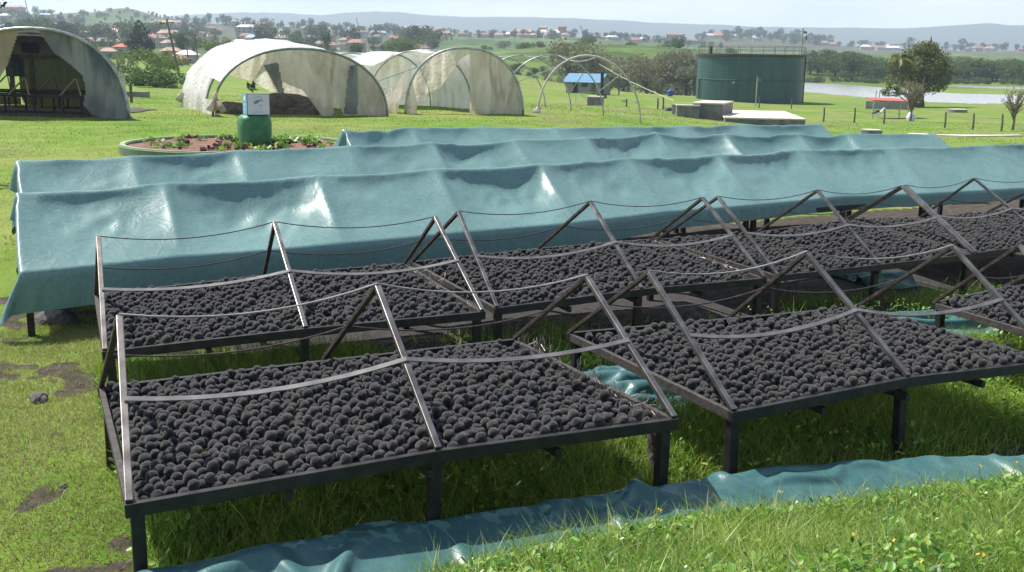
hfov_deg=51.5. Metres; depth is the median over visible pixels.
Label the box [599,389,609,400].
charcoal ball
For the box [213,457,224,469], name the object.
charcoal ball
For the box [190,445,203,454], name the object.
charcoal ball
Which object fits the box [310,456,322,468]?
charcoal ball
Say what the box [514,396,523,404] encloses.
charcoal ball
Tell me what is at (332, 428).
charcoal ball
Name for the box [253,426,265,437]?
charcoal ball
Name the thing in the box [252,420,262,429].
charcoal ball
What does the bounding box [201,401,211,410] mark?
charcoal ball
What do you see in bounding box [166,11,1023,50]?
mountains
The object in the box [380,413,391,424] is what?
charcoal ball
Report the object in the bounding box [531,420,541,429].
charcoal ball
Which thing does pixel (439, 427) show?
charcoal ball
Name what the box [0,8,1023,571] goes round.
ground
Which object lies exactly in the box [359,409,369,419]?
charcoal ball
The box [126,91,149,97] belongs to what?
stone trough
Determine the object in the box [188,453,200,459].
charcoal ball
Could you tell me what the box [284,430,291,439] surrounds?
charcoal ball
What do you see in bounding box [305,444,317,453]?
charcoal ball
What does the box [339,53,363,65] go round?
film roof shelter
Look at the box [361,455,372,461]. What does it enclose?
charcoal ball
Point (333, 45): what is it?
house
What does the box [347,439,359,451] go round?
charcoal ball
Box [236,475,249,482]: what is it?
charcoal ball
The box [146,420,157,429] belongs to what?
charcoal ball
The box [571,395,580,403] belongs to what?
charcoal ball
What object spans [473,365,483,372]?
charcoal ball
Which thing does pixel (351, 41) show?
house
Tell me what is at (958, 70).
acacia tree
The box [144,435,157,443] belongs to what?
charcoal ball
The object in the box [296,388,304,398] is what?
charcoal ball
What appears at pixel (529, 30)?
house
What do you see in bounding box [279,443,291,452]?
charcoal ball
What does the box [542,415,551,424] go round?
charcoal ball
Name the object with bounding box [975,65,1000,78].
acacia tree
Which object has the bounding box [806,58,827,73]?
acacia tree
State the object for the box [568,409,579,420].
charcoal ball
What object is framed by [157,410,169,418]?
charcoal ball
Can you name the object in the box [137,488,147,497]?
charcoal ball
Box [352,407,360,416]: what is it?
charcoal ball
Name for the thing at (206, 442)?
charcoal ball
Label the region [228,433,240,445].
charcoal ball
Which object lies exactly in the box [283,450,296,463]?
charcoal ball
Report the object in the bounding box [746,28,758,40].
town tree
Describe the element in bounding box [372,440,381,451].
charcoal ball
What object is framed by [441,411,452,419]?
charcoal ball
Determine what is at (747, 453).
rock
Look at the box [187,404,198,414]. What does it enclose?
charcoal ball
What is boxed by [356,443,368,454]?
charcoal ball
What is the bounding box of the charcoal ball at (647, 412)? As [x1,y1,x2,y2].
[642,409,651,418]
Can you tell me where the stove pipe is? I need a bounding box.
[597,72,606,97]
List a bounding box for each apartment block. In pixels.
[1,5,25,16]
[149,20,177,28]
[236,24,259,38]
[538,26,547,29]
[558,25,566,32]
[666,33,682,41]
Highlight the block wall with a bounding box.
[865,101,913,109]
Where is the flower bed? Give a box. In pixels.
[118,134,337,155]
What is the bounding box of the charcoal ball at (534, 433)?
[532,431,540,435]
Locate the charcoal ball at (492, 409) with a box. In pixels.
[487,407,496,414]
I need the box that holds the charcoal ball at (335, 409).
[331,406,341,414]
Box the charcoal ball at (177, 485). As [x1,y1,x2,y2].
[172,480,185,492]
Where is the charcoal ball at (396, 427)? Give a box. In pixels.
[389,424,400,434]
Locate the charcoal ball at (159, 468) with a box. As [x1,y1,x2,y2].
[153,464,165,477]
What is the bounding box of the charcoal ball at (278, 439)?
[274,431,282,441]
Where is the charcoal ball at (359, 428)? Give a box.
[355,425,362,431]
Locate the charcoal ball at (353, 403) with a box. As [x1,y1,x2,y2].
[349,398,358,408]
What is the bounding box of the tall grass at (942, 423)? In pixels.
[62,273,1023,567]
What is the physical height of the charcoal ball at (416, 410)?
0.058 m
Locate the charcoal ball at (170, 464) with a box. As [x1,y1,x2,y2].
[165,462,175,467]
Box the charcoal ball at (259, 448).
[252,444,263,454]
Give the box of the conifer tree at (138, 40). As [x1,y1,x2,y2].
[123,19,155,58]
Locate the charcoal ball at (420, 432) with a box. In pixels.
[415,427,427,438]
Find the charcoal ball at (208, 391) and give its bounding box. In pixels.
[203,389,214,399]
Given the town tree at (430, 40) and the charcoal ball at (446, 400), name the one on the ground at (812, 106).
the town tree at (430, 40)
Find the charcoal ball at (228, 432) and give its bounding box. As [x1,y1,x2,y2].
[221,427,233,437]
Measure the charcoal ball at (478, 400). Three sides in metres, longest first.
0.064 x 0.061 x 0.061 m
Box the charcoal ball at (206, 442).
[200,437,208,448]
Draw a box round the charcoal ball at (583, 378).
[579,374,589,382]
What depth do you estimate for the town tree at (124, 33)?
386.23 m
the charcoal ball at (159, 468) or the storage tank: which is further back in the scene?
the storage tank
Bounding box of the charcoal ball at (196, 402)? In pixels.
[189,400,200,407]
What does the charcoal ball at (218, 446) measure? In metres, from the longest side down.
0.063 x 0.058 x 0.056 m
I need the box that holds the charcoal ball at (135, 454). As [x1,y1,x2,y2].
[131,450,141,461]
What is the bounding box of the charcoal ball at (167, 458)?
[162,453,174,464]
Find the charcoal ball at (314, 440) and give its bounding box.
[307,437,317,444]
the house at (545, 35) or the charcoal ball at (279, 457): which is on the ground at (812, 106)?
the house at (545, 35)
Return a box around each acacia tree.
[538,37,605,75]
[544,42,609,82]
[575,52,617,73]
[599,59,619,77]
[604,53,650,91]
[613,67,644,92]
[620,56,673,94]
[629,53,676,93]
[639,49,696,95]
[649,49,696,94]
[653,47,697,95]
[667,48,696,95]
[679,53,702,92]
[800,50,824,66]
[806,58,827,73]
[806,58,830,74]
[806,58,847,76]
[813,57,848,72]
[818,49,836,56]
[820,52,856,74]
[822,51,870,75]
[836,52,888,80]
[860,57,894,77]
[874,62,899,76]
[938,64,969,80]
[946,60,972,76]
[950,63,980,78]
[951,56,972,63]
[954,66,991,81]
[964,59,990,78]
[967,61,1011,81]
[970,57,992,62]
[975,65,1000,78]
[985,61,1017,80]
[1002,58,1022,71]
[1007,61,1023,79]
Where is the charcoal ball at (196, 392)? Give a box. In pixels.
[191,390,201,394]
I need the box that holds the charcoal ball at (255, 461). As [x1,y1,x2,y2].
[251,459,261,466]
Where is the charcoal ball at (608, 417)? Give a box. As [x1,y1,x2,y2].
[603,413,612,422]
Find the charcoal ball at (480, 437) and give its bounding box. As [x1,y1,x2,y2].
[475,432,486,442]
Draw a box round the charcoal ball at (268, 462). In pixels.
[261,459,272,467]
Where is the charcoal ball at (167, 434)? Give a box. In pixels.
[162,429,174,439]
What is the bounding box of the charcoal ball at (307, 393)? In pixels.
[302,389,313,399]
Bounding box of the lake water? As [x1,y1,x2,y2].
[804,82,1023,103]
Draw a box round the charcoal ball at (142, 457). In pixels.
[137,453,150,464]
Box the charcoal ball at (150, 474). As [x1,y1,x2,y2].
[145,470,158,483]
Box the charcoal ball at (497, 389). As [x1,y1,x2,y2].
[493,388,502,393]
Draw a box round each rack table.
[0,75,84,108]
[0,78,85,113]
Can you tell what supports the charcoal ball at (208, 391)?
on the drying table at (429, 462)
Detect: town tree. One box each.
[0,21,22,27]
[2,9,18,18]
[14,13,23,20]
[16,10,30,19]
[16,16,57,27]
[32,6,38,14]
[33,14,49,21]
[36,9,52,14]
[46,9,54,16]
[55,12,64,22]
[55,21,78,35]
[66,22,80,33]
[67,16,85,25]
[74,31,89,38]
[75,22,85,28]
[78,9,85,17]
[81,27,106,37]
[92,23,103,30]
[95,22,110,28]
[104,27,115,38]
[111,30,132,43]
[112,22,143,39]
[113,20,150,29]
[143,20,176,33]
[163,31,186,38]
[176,28,206,48]
[178,22,190,31]
[184,13,189,22]
[190,21,205,32]
[205,12,211,22]
[206,28,221,39]
[217,14,225,24]
[222,16,230,26]
[247,22,273,34]
[251,31,264,39]
[258,26,289,38]
[261,17,274,22]
[261,31,273,38]
[281,27,290,34]
[285,32,309,41]
[291,30,302,41]
[291,37,311,44]
[298,19,306,26]
[307,18,314,24]
[307,25,322,38]
[308,33,317,46]
[318,21,328,28]
[318,25,330,40]
[331,26,339,35]
[339,29,354,37]
[342,22,350,28]
[343,28,361,45]
[351,26,364,30]
[366,37,381,51]
[383,22,396,32]
[388,26,409,33]
[391,37,414,51]
[393,30,405,36]
[404,25,428,43]
[414,35,437,50]
[417,29,436,41]
[425,29,452,51]
[426,25,432,37]
[546,29,555,36]
[571,29,577,37]
[617,32,623,40]
[623,32,628,40]
[652,35,662,42]
[684,39,695,46]
[694,40,706,47]
[722,34,729,40]
[727,30,742,39]
[736,28,744,37]
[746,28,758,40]
[760,30,767,38]
[767,33,774,40]
[775,29,780,38]
[778,33,794,43]
[788,32,796,43]
[789,28,801,35]
[807,33,813,41]
[811,36,822,45]
[820,35,828,40]
[857,40,865,46]
[903,37,915,49]
[940,42,949,50]
[954,38,966,49]
[987,43,999,50]
[999,44,1006,50]
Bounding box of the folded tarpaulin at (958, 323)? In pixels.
[896,309,1008,336]
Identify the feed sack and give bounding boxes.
[906,112,915,120]
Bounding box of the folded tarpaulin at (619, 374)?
[584,365,689,407]
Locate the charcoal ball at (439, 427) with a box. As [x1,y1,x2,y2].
[436,423,444,433]
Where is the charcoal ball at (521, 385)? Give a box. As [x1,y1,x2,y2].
[518,382,527,389]
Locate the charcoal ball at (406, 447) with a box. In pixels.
[400,444,409,453]
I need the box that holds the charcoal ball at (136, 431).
[130,427,141,438]
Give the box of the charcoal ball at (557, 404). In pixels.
[553,401,560,409]
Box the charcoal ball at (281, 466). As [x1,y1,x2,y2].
[275,460,288,473]
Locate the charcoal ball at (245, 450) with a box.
[240,446,251,456]
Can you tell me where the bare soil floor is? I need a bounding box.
[0,105,155,116]
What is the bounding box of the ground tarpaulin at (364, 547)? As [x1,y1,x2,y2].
[138,454,1023,571]
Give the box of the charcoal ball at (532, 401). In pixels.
[527,397,537,406]
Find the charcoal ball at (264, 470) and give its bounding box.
[258,464,271,477]
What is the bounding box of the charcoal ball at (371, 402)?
[366,398,376,406]
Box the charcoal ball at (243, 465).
[237,459,250,471]
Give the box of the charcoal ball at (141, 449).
[132,446,144,452]
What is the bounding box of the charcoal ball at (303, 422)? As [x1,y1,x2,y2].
[295,420,305,426]
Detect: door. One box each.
[573,83,577,92]
[591,83,595,93]
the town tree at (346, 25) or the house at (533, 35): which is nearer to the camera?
the house at (533, 35)
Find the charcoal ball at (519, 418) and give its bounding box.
[514,414,525,424]
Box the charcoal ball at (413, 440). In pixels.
[408,435,419,447]
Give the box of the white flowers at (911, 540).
[468,474,1012,571]
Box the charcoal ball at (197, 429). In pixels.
[191,426,201,435]
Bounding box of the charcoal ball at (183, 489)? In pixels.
[178,487,189,492]
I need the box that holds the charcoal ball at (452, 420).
[446,416,456,425]
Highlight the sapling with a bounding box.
[247,81,258,92]
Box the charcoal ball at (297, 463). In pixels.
[291,459,304,471]
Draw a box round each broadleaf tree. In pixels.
[84,27,104,43]
[98,39,106,47]
[100,33,117,47]
[102,50,138,70]
[121,45,179,69]
[145,53,187,73]
[167,36,183,47]
[175,33,189,49]
[187,39,202,51]
[198,36,234,50]
[320,32,332,48]
[324,47,335,51]
[345,42,364,52]
[353,45,362,52]
[377,44,389,50]
[382,40,406,51]
[385,35,426,50]
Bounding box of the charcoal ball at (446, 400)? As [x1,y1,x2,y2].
[441,395,451,405]
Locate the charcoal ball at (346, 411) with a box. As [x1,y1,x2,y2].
[341,406,351,416]
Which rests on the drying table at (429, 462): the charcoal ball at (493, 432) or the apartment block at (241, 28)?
the charcoal ball at (493, 432)
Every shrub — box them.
[810,75,825,82]
[829,76,839,81]
[838,77,850,81]
[852,76,860,81]
[859,77,869,82]
[869,77,879,82]
[948,76,964,83]
[968,77,984,83]
[983,78,991,83]
[1014,78,1023,84]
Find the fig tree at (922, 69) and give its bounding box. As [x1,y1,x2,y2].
[880,36,956,106]
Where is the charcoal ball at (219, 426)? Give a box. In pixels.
[214,422,224,431]
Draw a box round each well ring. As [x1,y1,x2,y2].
[860,129,882,133]
[947,109,966,112]
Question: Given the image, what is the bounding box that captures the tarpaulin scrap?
[836,271,921,288]
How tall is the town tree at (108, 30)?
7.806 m
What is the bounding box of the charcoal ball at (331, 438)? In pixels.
[327,434,340,444]
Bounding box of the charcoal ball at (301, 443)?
[297,441,305,449]
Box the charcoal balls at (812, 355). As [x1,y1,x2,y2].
[104,207,1023,499]
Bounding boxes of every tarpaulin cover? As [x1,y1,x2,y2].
[0,144,1023,325]
[9,132,949,234]
[333,124,832,146]
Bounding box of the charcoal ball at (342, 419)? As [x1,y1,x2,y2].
[336,414,347,425]
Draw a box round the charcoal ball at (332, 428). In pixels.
[329,424,339,433]
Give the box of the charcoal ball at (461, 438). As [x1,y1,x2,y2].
[455,433,467,444]
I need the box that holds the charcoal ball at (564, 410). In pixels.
[560,407,568,414]
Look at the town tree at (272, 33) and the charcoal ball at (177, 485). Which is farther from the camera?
the town tree at (272, 33)
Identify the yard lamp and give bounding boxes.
[755,76,760,106]
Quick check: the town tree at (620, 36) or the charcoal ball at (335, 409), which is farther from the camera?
the town tree at (620, 36)
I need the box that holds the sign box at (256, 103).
[242,93,269,114]
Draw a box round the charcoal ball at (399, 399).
[394,395,404,404]
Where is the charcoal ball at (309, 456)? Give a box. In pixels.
[306,452,318,465]
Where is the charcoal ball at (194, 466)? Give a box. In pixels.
[187,462,201,473]
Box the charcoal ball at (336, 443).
[332,439,344,451]
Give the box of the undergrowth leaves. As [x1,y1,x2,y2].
[92,283,1023,568]
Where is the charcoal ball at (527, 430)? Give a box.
[523,427,532,434]
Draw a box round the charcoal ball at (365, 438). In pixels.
[359,434,371,444]
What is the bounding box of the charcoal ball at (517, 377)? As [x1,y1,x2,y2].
[513,373,522,384]
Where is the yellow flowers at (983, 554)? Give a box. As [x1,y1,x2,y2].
[449,468,1003,571]
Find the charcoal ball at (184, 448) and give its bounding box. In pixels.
[176,443,189,454]
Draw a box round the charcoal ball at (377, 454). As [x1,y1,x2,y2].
[372,450,383,458]
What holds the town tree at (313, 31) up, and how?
on the ground at (812, 106)
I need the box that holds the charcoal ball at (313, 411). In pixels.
[308,406,318,416]
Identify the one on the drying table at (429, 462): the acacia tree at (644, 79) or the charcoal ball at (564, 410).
the charcoal ball at (564, 410)
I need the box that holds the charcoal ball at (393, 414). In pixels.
[388,411,396,418]
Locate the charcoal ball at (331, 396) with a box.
[328,393,338,403]
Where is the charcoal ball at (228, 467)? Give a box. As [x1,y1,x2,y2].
[222,461,235,473]
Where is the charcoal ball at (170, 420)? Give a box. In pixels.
[166,416,176,427]
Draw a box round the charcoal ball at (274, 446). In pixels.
[267,441,278,451]
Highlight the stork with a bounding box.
[872,108,887,120]
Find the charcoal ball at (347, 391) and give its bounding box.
[341,388,351,397]
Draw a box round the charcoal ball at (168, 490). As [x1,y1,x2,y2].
[164,486,175,494]
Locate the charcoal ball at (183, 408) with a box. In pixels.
[179,403,189,414]
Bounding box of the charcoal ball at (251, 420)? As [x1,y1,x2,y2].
[248,416,259,425]
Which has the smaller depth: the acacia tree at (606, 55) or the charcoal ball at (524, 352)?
the charcoal ball at (524, 352)
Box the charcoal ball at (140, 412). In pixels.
[135,408,145,417]
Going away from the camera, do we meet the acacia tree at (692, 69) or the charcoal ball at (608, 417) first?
the charcoal ball at (608, 417)
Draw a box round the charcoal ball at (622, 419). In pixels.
[618,415,628,423]
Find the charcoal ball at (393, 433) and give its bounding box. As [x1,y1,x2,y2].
[386,430,396,439]
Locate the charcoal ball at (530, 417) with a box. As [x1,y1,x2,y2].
[526,413,536,424]
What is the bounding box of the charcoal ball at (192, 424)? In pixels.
[189,422,197,432]
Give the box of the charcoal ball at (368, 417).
[363,413,373,422]
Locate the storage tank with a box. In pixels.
[696,28,806,103]
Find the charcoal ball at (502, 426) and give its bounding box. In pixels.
[498,423,507,430]
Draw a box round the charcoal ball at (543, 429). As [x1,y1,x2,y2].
[538,425,550,434]
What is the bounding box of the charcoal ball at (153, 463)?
[150,460,160,469]
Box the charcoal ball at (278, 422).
[270,419,281,426]
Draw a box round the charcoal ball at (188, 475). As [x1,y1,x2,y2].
[183,470,196,484]
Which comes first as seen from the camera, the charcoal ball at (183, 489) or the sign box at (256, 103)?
the charcoal ball at (183, 489)
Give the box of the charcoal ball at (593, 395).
[590,392,598,398]
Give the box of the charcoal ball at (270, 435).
[265,430,276,441]
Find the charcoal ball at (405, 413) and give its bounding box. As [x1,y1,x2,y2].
[400,408,411,419]
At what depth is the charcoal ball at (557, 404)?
5.62 m
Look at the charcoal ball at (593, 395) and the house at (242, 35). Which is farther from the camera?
the house at (242, 35)
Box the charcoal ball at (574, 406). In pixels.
[568,404,579,411]
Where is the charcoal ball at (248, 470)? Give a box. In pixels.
[245,467,253,473]
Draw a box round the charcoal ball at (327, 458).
[322,453,333,464]
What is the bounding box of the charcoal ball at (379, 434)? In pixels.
[374,429,385,440]
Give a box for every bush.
[116,64,139,79]
[121,70,150,85]
[122,67,184,87]
[151,68,185,87]
[480,44,492,49]
[493,41,510,48]
[520,42,528,48]
[529,40,545,47]
[577,35,596,45]
[625,40,636,44]
[664,37,685,47]
[725,47,737,53]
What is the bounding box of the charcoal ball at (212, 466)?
[207,460,218,472]
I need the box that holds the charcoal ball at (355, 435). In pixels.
[352,431,361,440]
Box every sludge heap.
[215,101,242,114]
[269,92,318,114]
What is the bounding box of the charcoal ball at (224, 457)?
[218,453,229,461]
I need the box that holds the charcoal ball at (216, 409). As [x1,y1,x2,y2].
[211,404,222,414]
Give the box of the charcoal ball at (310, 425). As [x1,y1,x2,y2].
[308,421,313,429]
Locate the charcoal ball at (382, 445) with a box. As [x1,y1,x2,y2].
[378,441,388,452]
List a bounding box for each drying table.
[93,216,485,382]
[97,274,678,571]
[410,197,766,340]
[566,244,1023,473]
[656,185,974,313]
[849,178,1023,292]
[931,244,1023,344]
[993,195,1023,216]
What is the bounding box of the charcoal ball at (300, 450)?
[295,447,304,458]
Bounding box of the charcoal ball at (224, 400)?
[217,398,227,404]
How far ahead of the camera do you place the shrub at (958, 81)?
249.14 m
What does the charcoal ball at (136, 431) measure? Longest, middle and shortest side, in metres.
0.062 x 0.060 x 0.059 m
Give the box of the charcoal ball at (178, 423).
[174,419,185,429]
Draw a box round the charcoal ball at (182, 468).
[174,464,187,474]
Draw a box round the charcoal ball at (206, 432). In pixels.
[201,426,212,437]
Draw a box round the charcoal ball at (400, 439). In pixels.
[395,435,405,445]
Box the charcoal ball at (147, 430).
[142,426,153,435]
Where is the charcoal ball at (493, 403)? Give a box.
[491,401,498,406]
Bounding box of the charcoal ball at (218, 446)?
[213,442,223,452]
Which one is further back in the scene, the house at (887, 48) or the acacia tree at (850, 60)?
the house at (887, 48)
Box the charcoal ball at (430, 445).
[428,440,433,448]
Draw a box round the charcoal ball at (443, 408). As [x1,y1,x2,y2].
[439,406,446,415]
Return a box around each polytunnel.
[0,26,130,119]
[175,38,388,116]
[341,47,523,114]
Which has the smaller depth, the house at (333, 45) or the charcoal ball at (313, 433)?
the charcoal ball at (313, 433)
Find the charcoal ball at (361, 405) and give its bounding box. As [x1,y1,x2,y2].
[356,401,366,409]
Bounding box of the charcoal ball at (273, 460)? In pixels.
[267,457,276,468]
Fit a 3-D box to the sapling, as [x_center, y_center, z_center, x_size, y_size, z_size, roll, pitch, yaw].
[-6.956,-4.733,28.556,0.311,1.561,0.376,1,12,0]
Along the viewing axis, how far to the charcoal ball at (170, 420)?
5.33 m
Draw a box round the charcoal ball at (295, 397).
[291,393,301,403]
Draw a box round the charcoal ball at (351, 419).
[348,417,358,424]
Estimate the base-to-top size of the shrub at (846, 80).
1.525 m
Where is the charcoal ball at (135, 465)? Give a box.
[131,462,139,471]
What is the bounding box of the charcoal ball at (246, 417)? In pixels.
[241,412,252,423]
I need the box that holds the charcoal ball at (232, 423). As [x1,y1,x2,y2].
[226,418,238,428]
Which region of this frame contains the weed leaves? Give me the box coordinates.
[441,471,1023,571]
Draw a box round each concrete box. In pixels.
[587,96,604,105]
[671,104,675,113]
[675,104,700,118]
[692,100,733,120]
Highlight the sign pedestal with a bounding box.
[237,114,271,145]
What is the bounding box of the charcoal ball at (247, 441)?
[243,439,250,446]
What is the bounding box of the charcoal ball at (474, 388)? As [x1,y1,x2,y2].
[468,385,478,393]
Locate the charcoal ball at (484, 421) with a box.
[480,417,489,428]
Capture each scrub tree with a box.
[509,63,521,74]
[530,67,539,77]
[538,66,550,78]
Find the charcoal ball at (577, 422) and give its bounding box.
[571,417,582,428]
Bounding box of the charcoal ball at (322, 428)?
[316,423,328,433]
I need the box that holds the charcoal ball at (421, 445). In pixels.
[415,439,427,451]
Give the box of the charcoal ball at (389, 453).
[384,451,394,457]
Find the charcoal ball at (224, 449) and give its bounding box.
[221,446,230,452]
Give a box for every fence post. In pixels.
[129,84,132,102]
[944,112,946,127]
[972,113,974,129]
[1000,114,1003,130]
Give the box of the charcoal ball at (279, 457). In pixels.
[276,453,283,460]
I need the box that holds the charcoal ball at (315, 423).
[312,419,322,430]
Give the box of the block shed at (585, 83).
[562,73,619,94]
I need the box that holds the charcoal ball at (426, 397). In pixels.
[423,394,431,401]
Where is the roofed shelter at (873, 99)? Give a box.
[865,97,919,118]
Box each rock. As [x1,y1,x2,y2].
[29,391,47,403]
[34,309,77,325]
[58,483,67,488]
[613,457,642,469]
[738,450,763,466]
[904,437,929,450]
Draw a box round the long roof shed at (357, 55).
[336,52,363,58]
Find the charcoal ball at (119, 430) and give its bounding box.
[117,425,121,434]
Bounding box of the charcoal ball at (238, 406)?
[232,404,242,411]
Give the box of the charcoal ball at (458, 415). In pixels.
[453,413,462,418]
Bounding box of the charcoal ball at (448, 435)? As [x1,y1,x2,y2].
[443,429,454,441]
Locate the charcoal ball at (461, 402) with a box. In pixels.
[454,398,465,406]
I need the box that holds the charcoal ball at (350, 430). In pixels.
[345,425,354,435]
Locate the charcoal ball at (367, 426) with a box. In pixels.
[363,423,374,432]
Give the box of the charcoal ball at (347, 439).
[344,436,353,446]
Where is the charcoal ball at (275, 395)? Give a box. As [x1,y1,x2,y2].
[270,392,280,400]
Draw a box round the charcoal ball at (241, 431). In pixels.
[235,425,247,436]
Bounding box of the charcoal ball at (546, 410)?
[542,408,551,415]
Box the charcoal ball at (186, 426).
[179,422,190,432]
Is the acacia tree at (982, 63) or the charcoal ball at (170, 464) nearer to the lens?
the charcoal ball at (170, 464)
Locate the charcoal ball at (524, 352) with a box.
[519,348,529,355]
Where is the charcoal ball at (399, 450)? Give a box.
[394,447,404,455]
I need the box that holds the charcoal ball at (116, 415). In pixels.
[113,411,120,421]
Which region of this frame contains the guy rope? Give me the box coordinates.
[600,64,673,100]
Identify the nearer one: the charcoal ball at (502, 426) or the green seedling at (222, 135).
the charcoal ball at (502, 426)
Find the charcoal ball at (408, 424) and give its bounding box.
[401,421,412,428]
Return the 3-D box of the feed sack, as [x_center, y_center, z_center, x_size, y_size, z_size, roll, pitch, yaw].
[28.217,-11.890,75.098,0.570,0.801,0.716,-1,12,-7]
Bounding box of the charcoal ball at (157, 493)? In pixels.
[150,489,164,497]
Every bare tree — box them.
[897,78,928,120]
[1000,86,1023,129]
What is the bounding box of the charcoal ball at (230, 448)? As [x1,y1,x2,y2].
[226,447,237,453]
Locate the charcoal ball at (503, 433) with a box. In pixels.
[498,430,507,439]
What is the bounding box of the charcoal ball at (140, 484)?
[134,480,146,492]
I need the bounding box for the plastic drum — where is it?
[667,90,672,95]
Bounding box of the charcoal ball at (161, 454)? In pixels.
[158,451,167,459]
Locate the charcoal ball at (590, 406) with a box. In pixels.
[586,404,596,412]
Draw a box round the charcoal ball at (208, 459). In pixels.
[205,457,213,466]
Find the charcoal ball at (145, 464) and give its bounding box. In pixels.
[140,460,150,470]
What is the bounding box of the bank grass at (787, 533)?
[393,457,1023,571]
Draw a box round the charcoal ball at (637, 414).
[632,409,642,419]
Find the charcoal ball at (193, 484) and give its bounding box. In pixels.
[187,479,199,490]
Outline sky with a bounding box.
[0,0,1023,27]
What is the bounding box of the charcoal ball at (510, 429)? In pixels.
[506,425,515,434]
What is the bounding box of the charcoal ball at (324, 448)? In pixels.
[318,443,330,454]
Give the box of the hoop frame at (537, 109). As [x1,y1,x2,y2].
[499,54,640,122]
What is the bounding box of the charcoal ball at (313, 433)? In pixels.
[306,430,316,436]
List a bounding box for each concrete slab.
[723,110,805,125]
[937,134,1022,136]
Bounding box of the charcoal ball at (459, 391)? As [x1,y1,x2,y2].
[453,388,463,395]
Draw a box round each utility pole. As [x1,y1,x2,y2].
[160,19,179,77]
[185,33,188,65]
[195,31,197,59]
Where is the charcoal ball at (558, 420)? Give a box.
[551,416,562,427]
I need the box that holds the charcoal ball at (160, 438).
[156,435,163,442]
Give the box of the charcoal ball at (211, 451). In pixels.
[208,448,217,456]
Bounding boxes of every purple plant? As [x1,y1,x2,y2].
[207,145,215,149]
[213,141,221,146]
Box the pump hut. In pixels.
[119,73,129,88]
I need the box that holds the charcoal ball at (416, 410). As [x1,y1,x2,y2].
[412,404,419,414]
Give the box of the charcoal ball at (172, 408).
[167,405,178,412]
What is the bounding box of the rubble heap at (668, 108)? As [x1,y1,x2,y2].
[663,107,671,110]
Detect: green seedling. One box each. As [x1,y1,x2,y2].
[142,135,164,142]
[149,141,161,146]
[155,142,173,147]
[169,138,192,146]
[173,132,189,139]
[214,145,226,151]
[215,132,226,138]
[228,141,251,146]
[251,143,271,149]
[271,138,289,147]
[298,134,317,143]
[316,142,325,147]
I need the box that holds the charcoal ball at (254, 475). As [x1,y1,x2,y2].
[249,471,259,480]
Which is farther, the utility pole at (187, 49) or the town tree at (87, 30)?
the town tree at (87, 30)
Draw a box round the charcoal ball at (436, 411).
[430,406,441,416]
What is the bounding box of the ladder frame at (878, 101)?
[874,91,879,110]
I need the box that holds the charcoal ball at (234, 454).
[228,449,239,459]
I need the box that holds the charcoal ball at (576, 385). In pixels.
[571,379,581,390]
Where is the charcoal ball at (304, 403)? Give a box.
[299,400,309,409]
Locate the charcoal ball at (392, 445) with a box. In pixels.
[387,440,397,450]
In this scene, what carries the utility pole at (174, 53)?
on the ground at (812, 106)
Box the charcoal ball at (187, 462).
[182,458,194,467]
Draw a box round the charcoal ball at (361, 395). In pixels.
[356,390,366,400]
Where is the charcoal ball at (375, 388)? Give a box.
[369,383,380,394]
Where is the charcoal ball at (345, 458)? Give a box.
[340,453,351,464]
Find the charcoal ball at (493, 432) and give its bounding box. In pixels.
[488,427,498,438]
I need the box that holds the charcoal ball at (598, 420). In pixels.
[592,414,604,426]
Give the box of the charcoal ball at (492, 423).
[487,419,498,429]
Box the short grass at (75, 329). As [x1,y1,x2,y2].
[0,305,187,571]
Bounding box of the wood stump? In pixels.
[647,433,655,483]
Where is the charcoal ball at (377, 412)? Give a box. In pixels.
[372,407,384,419]
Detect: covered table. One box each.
[26,312,35,336]
[663,221,748,237]
[680,204,924,232]
[846,199,1023,219]
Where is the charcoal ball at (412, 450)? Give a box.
[407,449,417,453]
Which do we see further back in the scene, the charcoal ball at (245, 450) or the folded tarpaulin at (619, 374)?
the folded tarpaulin at (619, 374)
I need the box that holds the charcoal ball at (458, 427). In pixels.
[453,422,464,433]
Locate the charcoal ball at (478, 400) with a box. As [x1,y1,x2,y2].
[474,397,483,405]
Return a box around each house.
[0,14,11,20]
[39,13,50,19]
[97,47,117,58]
[112,43,133,57]
[146,38,158,47]
[152,35,169,47]
[157,30,177,34]
[159,47,181,57]
[160,39,181,48]
[171,54,190,64]
[172,50,200,63]
[198,31,205,39]
[206,34,211,40]
[238,33,250,39]
[245,34,254,39]
[275,35,290,40]
[323,42,336,49]
[329,32,335,41]
[337,42,346,49]
[339,37,347,41]
[346,39,366,52]
[357,30,364,37]
[368,44,381,51]
[372,34,382,42]
[416,44,430,50]
[457,32,468,36]
[477,33,488,37]
[494,33,503,37]
[502,32,510,36]
[516,29,531,33]
[516,33,529,37]
[529,33,536,37]
[538,30,560,37]
[543,33,550,37]
[560,33,569,37]
[605,35,618,40]
[631,38,641,42]
[699,33,713,38]
[714,33,726,38]
[749,36,761,41]
[818,41,829,45]
[830,42,837,46]
[860,45,870,49]
[874,45,885,49]
[885,46,899,50]
[959,47,969,51]
[970,46,984,51]
[983,46,995,50]
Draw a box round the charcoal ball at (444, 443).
[440,440,447,446]
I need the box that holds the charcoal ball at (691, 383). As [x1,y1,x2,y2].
[686,378,696,388]
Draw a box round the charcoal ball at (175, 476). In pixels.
[171,472,182,480]
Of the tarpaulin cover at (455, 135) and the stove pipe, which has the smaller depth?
the tarpaulin cover at (455, 135)
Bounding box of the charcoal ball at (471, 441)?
[465,438,476,444]

